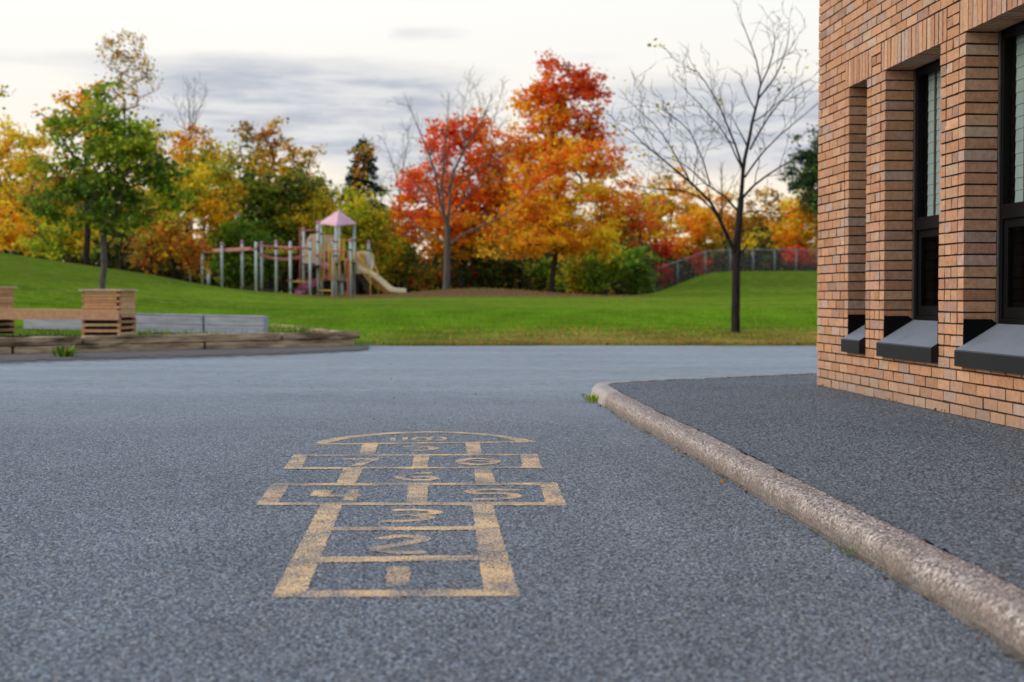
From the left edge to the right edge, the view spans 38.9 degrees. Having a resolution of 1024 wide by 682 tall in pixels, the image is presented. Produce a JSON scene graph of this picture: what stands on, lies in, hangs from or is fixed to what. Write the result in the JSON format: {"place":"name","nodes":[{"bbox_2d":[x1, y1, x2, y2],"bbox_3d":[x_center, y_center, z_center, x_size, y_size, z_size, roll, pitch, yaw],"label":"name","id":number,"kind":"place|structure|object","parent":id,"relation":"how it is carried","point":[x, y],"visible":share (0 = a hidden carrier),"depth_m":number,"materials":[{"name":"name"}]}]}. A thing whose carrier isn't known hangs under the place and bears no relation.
{"place":"outdoors","nodes":[
{"label":"outdoors","id":0,"kind":"place"},
{"bbox_2d":[0,327,307,336],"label":"planting bed","id":1,"kind":"object","parent":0,"point":[13,335],"depth_m":24.21,"materials":[{"name":"soil"}]},
{"bbox_2d":[24,320,81,332],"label":"low concrete wall","id":2,"kind":"structure","parent":1,"relation":"on","point":[51,324],"depth_m":24.88,"materials":[{"name":"grey concrete"}]},
{"bbox_2d":[0,286,138,335],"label":"planter bench","id":3,"kind":"object","parent":1,"relation":"on","point":[106,312],"visible":0.95,"depth_m":22.20,"materials":[{"name":"brown wood"}]},
{"bbox_2d":[134,313,203,333],"bbox_3d":[-5.773,-0.296,24.395,1.282,0.351,0.212,0,2,9],"label":"garden bed","id":4,"kind":"object","parent":1,"relation":"on","point":[172,322],"visible":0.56,"depth_m":24.29,"materials":[{"name":"wood"}]},
{"bbox_2d":[0,323,343,335],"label":"weeds","id":5,"kind":"object","parent":1,"relation":"on","point":[67,332],"visible":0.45,"depth_m":24.13,"materials":[{"name":"green plant"}]},
{"bbox_2d":[204,315,267,333],"bbox_3d":[-4.602,-0.269,24.195,1.070,0.342,0.212,0,2,11],"label":"garden bed","id":6,"kind":"object","parent":1,"relation":"on","point":[235,323],"visible":0.85,"depth_m":24.11,"materials":[{"name":"wood"}]},
{"bbox_2d":[0,253,818,345],"bbox_3d":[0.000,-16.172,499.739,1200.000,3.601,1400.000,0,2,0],"label":"lawn","id":7,"kind":"structure","parent":0,"point":[758,289],"depth_m":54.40,"materials":[{"name":"green plant"}]},
{"bbox_2d":[0,84,16,109],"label":"linden tree","id":8,"kind":"object","parent":7,"relation":"on","point":[3,94],"visible":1,"depth_m":52.16,"materials":[{"name":"yellow plant"}]},
{"bbox_2d":[0,199,40,255],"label":"sumac shrub","id":9,"kind":"object","parent":7,"relation":"on","point":[8,232],"visible":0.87,"depth_m":63.80,"materials":[{"name":"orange plant"}]},
{"bbox_2d":[0,114,67,254],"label":"birch tree","id":10,"kind":"object","parent":7,"relation":"on","point":[5,146],"visible":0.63,"depth_m":67.57,"materials":[{"name":"yellow plant"}]},
{"bbox_2d":[0,131,83,260],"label":"ash tree","id":11,"kind":"object","parent":7,"relation":"on","point":[70,208],"visible":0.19,"depth_m":77.45,"materials":[{"name":"orange plant"}]},
{"bbox_2d":[10,219,111,262],"bbox_3d":[-19.545,-4.367,62.819,4.263,1.954,2.906,0,2,-14],"label":"dogwood shrub","id":12,"kind":"object","parent":7,"relation":"on","point":[46,247],"visible":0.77,"depth_m":62.62,"materials":[{"name":"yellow plant"}]},
{"bbox_2d":[31,79,131,265],"bbox_3d":[-18.053,-7.152,61.526,4.865,7.983,3.005,0,2,0],"label":"maple tree","id":13,"kind":"object","parent":7,"relation":"on","point":[87,232],"visible":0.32,"depth_m":61.54,"materials":[{"name":"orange plant"}]},
{"bbox_2d":[15,74,197,288],"bbox_3d":[-12.806,-4.800,45.870,5.564,7.243,3.236,-1,2,-18],"label":"maple tree","id":14,"kind":"object","parent":7,"relation":"on","point":[125,154],"visible":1,"depth_m":45.58,"materials":[{"name":"green plant"}]},
{"bbox_2d":[94,28,163,269],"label":"poplar tree","id":15,"kind":"object","parent":7,"relation":"on","point":[116,54],"visible":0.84,"depth_m":73.55,"materials":[{"name":"yellow plant"}]},
{"bbox_2d":[112,119,199,273],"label":"ash tree","id":16,"kind":"object","parent":7,"relation":"on","point":[136,231],"visible":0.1,"depth_m":78.54,"materials":[{"name":"orange plant"}]},
{"bbox_2d":[114,211,215,282],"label":"hawthorn shrub","id":17,"kind":"object","parent":7,"relation":"on","point":[175,247],"visible":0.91,"depth_m":69.68,"materials":[{"name":"orange plant"}]},
{"bbox_2d":[164,75,209,281],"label":"bare tree","id":18,"kind":"object","parent":7,"relation":"on","point":[189,106],"visible":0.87,"depth_m":81.83,"materials":[{"name":"grey plant"}]},
{"bbox_2d":[144,120,255,281],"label":"aspen tree","id":19,"kind":"object","parent":7,"relation":"on","point":[200,208],"visible":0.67,"depth_m":72.58,"materials":[{"name":"yellow plant"}]},
{"bbox_2d":[207,270,209,284],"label":"capped post","id":20,"kind":"object","parent":7,"relation":"on","point":[208,279],"visible":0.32,"depth_m":73.06,"materials":[{"name":"pink plastic"}]},
{"bbox_2d":[180,141,245,274],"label":"ash tree","id":21,"kind":"object","parent":7,"relation":"on","point":[230,156],"visible":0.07,"depth_m":83.39,"materials":[{"name":"orange plant"}]},
{"bbox_2d":[191,127,250,286],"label":"ash tree","id":22,"kind":"object","parent":7,"relation":"on","point":[224,179],"visible":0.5,"depth_m":76.56,"materials":[{"name":"orange plant"}]},
{"bbox_2d":[197,212,286,289],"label":"privet shrub","id":23,"kind":"object","parent":7,"relation":"on","point":[238,232],"visible":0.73,"depth_m":74.44,"materials":[{"name":"green plant"}]},
{"bbox_2d":[225,120,264,289],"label":"poplar tree","id":24,"kind":"object","parent":7,"relation":"on","point":[248,129],"visible":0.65,"depth_m":82.44,"materials":[{"name":"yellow plant"}]},
{"bbox_2d":[242,116,290,242],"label":"poplar tree","id":25,"kind":"object","parent":7,"relation":"on","point":[270,151],"visible":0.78,"depth_m":81.50,"materials":[{"name":"orange plant"}]},
{"bbox_2d":[209,161,337,291],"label":"willow tree","id":26,"kind":"object","parent":7,"relation":"on","point":[262,207],"visible":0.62,"depth_m":79.14,"materials":[{"name":"green plant"}]},
{"bbox_2d":[263,137,329,286],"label":"poplar tree","id":27,"kind":"object","parent":7,"relation":"on","point":[293,154],"visible":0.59,"depth_m":80.68,"materials":[{"name":"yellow plant"}]},
{"bbox_2d":[201,210,405,295],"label":"play structure","id":28,"kind":"object","parent":7,"relation":"on","point":[326,271],"visible":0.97,"depth_m":69.62,"materials":[{"name":"beige plastic"}]},
{"bbox_2d":[263,165,345,287],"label":"ash tree","id":29,"kind":"object","parent":7,"relation":"on","point":[287,254],"visible":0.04,"depth_m":85.79,"materials":[{"name":"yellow plant"}]},
{"bbox_2d":[270,183,356,294],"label":"elm tree","id":30,"kind":"object","parent":7,"relation":"on","point":[317,209],"visible":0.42,"depth_m":78.44,"materials":[{"name":"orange plant"}]},
{"bbox_2d":[23,148,648,294],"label":"thicket stems","id":31,"kind":"object","parent":7,"relation":"on","point":[329,282],"visible":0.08,"depth_m":80.29,"materials":[{"name":"brown plant"}]},
{"bbox_2d":[315,178,403,294],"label":"locust tree","id":32,"kind":"object","parent":7,"relation":"on","point":[372,225],"visible":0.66,"depth_m":75.54,"materials":[{"name":"green plant"}]},
{"bbox_2d":[343,138,379,294],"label":"cherry tree","id":33,"kind":"object","parent":7,"relation":"on","point":[367,147],"visible":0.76,"depth_m":85.80,"materials":[{"name":"green plant"}]},
{"bbox_2d":[323,134,413,289],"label":"spruce tree","id":34,"kind":"object","parent":7,"relation":"on","point":[376,188],"visible":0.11,"depth_m":91.45,"materials":[{"name":"green plant"}]},
{"bbox_2d":[348,186,426,294],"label":"ash tree","id":35,"kind":"object","parent":7,"relation":"on","point":[384,208],"visible":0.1,"depth_m":83.66,"materials":[{"name":"yellow plant"}]},
{"bbox_2d":[371,229,431,293],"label":"buckthorn shrub","id":36,"kind":"object","parent":7,"relation":"on","point":[399,264],"visible":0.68,"depth_m":77.57,"materials":[{"name":"green plant"}]},
{"bbox_2d":[371,115,432,221],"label":"bare tree","id":37,"kind":"object","parent":7,"relation":"on","point":[402,157],"visible":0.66,"depth_m":87.85,"materials":[{"name":"grey plant"}]},
{"bbox_2d":[0,171,817,294],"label":"undergrowth","id":38,"kind":"object","parent":7,"relation":"on","point":[113,255],"visible":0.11,"depth_m":87.95,"materials":[{"name":"green plant"}]},
{"bbox_2d":[398,247,501,291],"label":"dogwood shrub","id":39,"kind":"object","parent":7,"relation":"on","point":[434,276],"visible":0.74,"depth_m":76.61,"materials":[{"name":"green plant"}]},
{"bbox_2d":[385,64,535,289],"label":"bare tree","id":40,"kind":"object","parent":7,"relation":"on","point":[446,242],"visible":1,"depth_m":67.31,"materials":[{"name":"grey plant"}]},
{"bbox_2d":[386,107,536,288],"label":"maple tree","id":41,"kind":"object","parent":7,"relation":"on","point":[488,195],"visible":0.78,"depth_m":75.30,"materials":[{"name":"red plant"}]},
{"bbox_2d":[462,73,514,284],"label":"bare tree","id":42,"kind":"object","parent":7,"relation":"on","point":[497,112],"visible":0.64,"depth_m":83.67,"materials":[{"name":"grey plant"}]},
{"bbox_2d":[203,284,816,345],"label":"fallen leaves","id":43,"kind":"object","parent":7,"relation":"on","point":[651,331],"visible":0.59,"depth_m":28.85,"materials":[{"name":"brown plant"}]},
{"bbox_2d":[457,250,562,291],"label":"buckthorn shrub","id":44,"kind":"object","parent":7,"relation":"on","point":[510,276],"visible":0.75,"depth_m":77.42,"materials":[{"name":"green plant"}]},
{"bbox_2d":[465,134,636,291],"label":"maple tree","id":45,"kind":"object","parent":7,"relation":"on","point":[553,198],"visible":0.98,"depth_m":69.01,"materials":[{"name":"orange plant"}]},
{"bbox_2d":[498,48,632,293],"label":"maple tree","id":46,"kind":"object","parent":7,"relation":"on","point":[560,115],"visible":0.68,"depth_m":78.26,"materials":[{"name":"orange plant"}]},
{"bbox_2d":[555,239,642,294],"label":"privet shrub","id":47,"kind":"object","parent":7,"relation":"on","point":[580,274],"visible":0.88,"depth_m":72.58,"materials":[{"name":"green plant"}]},
{"bbox_2d":[583,190,666,294],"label":"sumac tree","id":48,"kind":"object","parent":7,"relation":"on","point":[633,222],"visible":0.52,"depth_m":79.55,"materials":[{"name":"orange plant"}]},
{"bbox_2d":[614,242,662,294],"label":"lilac shrub","id":49,"kind":"object","parent":7,"relation":"on","point":[643,277],"visible":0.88,"depth_m":73.66,"materials":[{"name":"green plant"}]},
{"bbox_2d":[619,162,666,242],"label":"bare tree","id":50,"kind":"object","parent":7,"relation":"on","point":[656,190],"visible":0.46,"depth_m":105.84,"materials":[{"name":"grey plant"}]},
{"bbox_2d":[616,174,673,247],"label":"ash tree","id":51,"kind":"object","parent":7,"relation":"on","point":[650,214],"visible":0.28,"depth_m":91.43,"materials":[{"name":"orange plant"}]},
{"bbox_2d":[629,161,700,287],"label":"aspen tree","id":52,"kind":"object","parent":7,"relation":"on","point":[670,204],"visible":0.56,"depth_m":97.42,"materials":[{"name":"orange plant"}]},
{"bbox_2d":[650,237,680,290],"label":"sumac shrub","id":53,"kind":"object","parent":7,"relation":"on","point":[665,250],"visible":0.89,"depth_m":92.78,"materials":[{"name":"red plant"}]},
{"bbox_2d":[655,263,676,290],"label":"sumac shrub","id":54,"kind":"object","parent":7,"relation":"on","point":[664,269],"visible":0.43,"depth_m":94.58,"materials":[{"name":"red plant"}]},
{"bbox_2d":[658,206,732,279],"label":"aspen tree","id":55,"kind":"object","parent":7,"relation":"on","point":[696,238],"visible":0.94,"depth_m":95.34,"materials":[{"name":"orange plant"}]},
{"bbox_2d":[682,249,713,275],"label":"sumac shrub","id":56,"kind":"object","parent":7,"relation":"on","point":[698,267],"visible":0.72,"depth_m":94.82,"materials":[{"name":"red plant"}]},
{"bbox_2d":[592,0,819,332],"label":"bare tree","id":57,"kind":"object","parent":7,"relation":"on","point":[735,247],"visible":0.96,"depth_m":29.20,"materials":[{"name":"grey plant"}]},
{"bbox_2d":[666,187,774,243],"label":"ash tree","id":58,"kind":"object","parent":7,"relation":"on","point":[693,197],"visible":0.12,"depth_m":107.42,"materials":[{"name":"orange plant"}]},
{"bbox_2d":[713,161,732,271],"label":"bare tree","id":59,"kind":"object","parent":7,"relation":"on","point":[721,216],"visible":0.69,"depth_m":98.73,"materials":[{"name":"brown plant"}]},
{"bbox_2d":[698,190,758,271],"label":"aspen tree","id":60,"kind":"object","parent":7,"relation":"on","point":[732,219],"visible":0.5,"depth_m":100.53,"materials":[{"name":"orange plant"}]},
{"bbox_2d":[652,248,818,291],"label":"chain link fence","id":61,"kind":"object","parent":7,"relation":"on","point":[730,264],"visible":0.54,"depth_m":90.54,"materials":[{"name":"metal"}]},
{"bbox_2d":[741,227,771,270],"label":"tree","id":62,"kind":"object","parent":7,"relation":"on","point":[750,243],"visible":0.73,"depth_m":94.81,"materials":[{"name":"yellow plant"}]},
{"bbox_2d":[737,184,787,262],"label":"aspen tree","id":63,"kind":"object","parent":7,"relation":"on","point":[762,217],"visible":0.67,"depth_m":101.64,"materials":[{"name":"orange plant"}]},
{"bbox_2d":[760,191,816,250],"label":"ash tree","id":64,"kind":"object","parent":7,"relation":"on","point":[789,201],"visible":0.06,"depth_m":109.61,"materials":[{"name":"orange plant"}]},
{"bbox_2d":[764,190,818,270],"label":"aspen tree","id":65,"kind":"object","parent":7,"relation":"on","point":[788,233],"visible":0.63,"depth_m":96.38,"materials":[{"name":"orange plant"}]},
{"bbox_2d":[777,243,816,267],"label":"sumac shrub","id":66,"kind":"object","parent":7,"relation":"on","point":[799,260],"visible":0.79,"depth_m":94.68,"materials":[{"name":"red plant"}]},
{"bbox_2d":[776,123,819,223],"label":"pine tree","id":67,"kind":"object","parent":7,"relation":"on","point":[805,181],"visible":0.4,"depth_m":95.23,"materials":[{"name":"green plant"}]},
{"bbox_2d":[0,0,820,291],"label":"sky","id":68,"kind":"structure","parent":0,"point":[333,68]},
{"bbox_2d":[0,345,1005,580],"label":"asphalt","id":69,"kind":"structure","parent":0,"point":[506,362],"depth_m":17.92,"materials":[{"name":"grey asphalt"}]},
{"bbox_2d":[0,324,359,353],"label":"timber border","id":70,"kind":"object","parent":69,"relation":"on","point":[94,343],"visible":0.84,"depth_m":22.09,"materials":[{"name":"brown wood"}]},
{"bbox_2d":[0,344,368,362],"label":"earth strip","id":71,"kind":"object","parent":69,"relation":"on","point":[138,354],"visible":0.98,"depth_m":20.91,"materials":[{"name":"brown soil"}]},
{"bbox_2d":[49,344,81,356],"bbox_3d":[-6.112,0.133,19.753,0.532,0.189,0.441,-1,2,-28],"label":"weed","id":72,"kind":"object","parent":71,"relation":"on","point":[60,351],"visible":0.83,"depth_m":19.68,"materials":[{"name":"green plant"}]},
{"bbox_2d":[144,353,1023,659],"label":"leaf litter","id":73,"kind":"object","parent":69,"relation":"on","point":[744,491],"visible":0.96,"depth_m":6.47,"materials":[{"name":"brown plant"}]},
{"bbox_2d":[591,372,1023,654],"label":"kerb","id":74,"kind":"structure","parent":69,"relation":"on","point":[965,591],"depth_m":4.75,"materials":[{"name":"concrete"}]},
{"bbox_2d":[607,407,1023,668],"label":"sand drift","id":75,"kind":"object","parent":69,"relation":"on","point":[1009,649],"visible":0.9,"depth_m":3.61,"materials":[{"name":"beige sand"}]},
{"bbox_2d":[581,393,598,401],"bbox_3d":[0.635,0.442,11.476,0.228,0.076,0.200,1,2,36],"label":"weed","id":76,"kind":"object","parent":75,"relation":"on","point":[593,398],"visible":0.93,"depth_m":11.43,"materials":[{"name":"green plant"}]},
{"bbox_2d":[816,0,1023,429],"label":"brick building","id":77,"kind":"structure","parent":69,"relation":"on","point":[920,277],"depth_m":9.43,"materials":[{"name":"brown brick"}]},
{"bbox_2d":[912,60,941,320],"bbox_3d":[2.758,-0.930,9.207,0.079,1.718,1.000,0,2,-4],"label":"window","id":78,"kind":"structure","parent":77,"relation":"in","point":[928,226],"depth_m":9.62,"materials":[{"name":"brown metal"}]},
{"bbox_2d":[996,23,1023,324],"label":"window","id":79,"kind":"structure","parent":77,"relation":"in","point":[1010,216],"depth_m":8.24,"materials":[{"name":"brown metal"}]},
{"bbox_2d":[0,380,1023,681],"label":"asphalt","id":80,"kind":"structure","parent":0,"point":[130,554],"depth_m":4.64,"materials":[{"name":"grey asphalt"}]},
{"bbox_2d":[257,431,566,597],"bbox_3d":[-0.464,0.633,6.479,1.374,0.001,4.955,0,2,0],"label":"hopscotch court","id":81,"kind":"object","parent":80,"relation":"on","point":[483,475],"visible":1,"depth_m":5.38,"materials":[{"name":"yellow paint"}]},
{"bbox_2d":[610,374,1023,589],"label":"sidewalk","id":82,"kind":"structure","parent":0,"point":[952,483],"depth_m":6.85,"materials":[{"name":"grey asphalt"}]}
]}

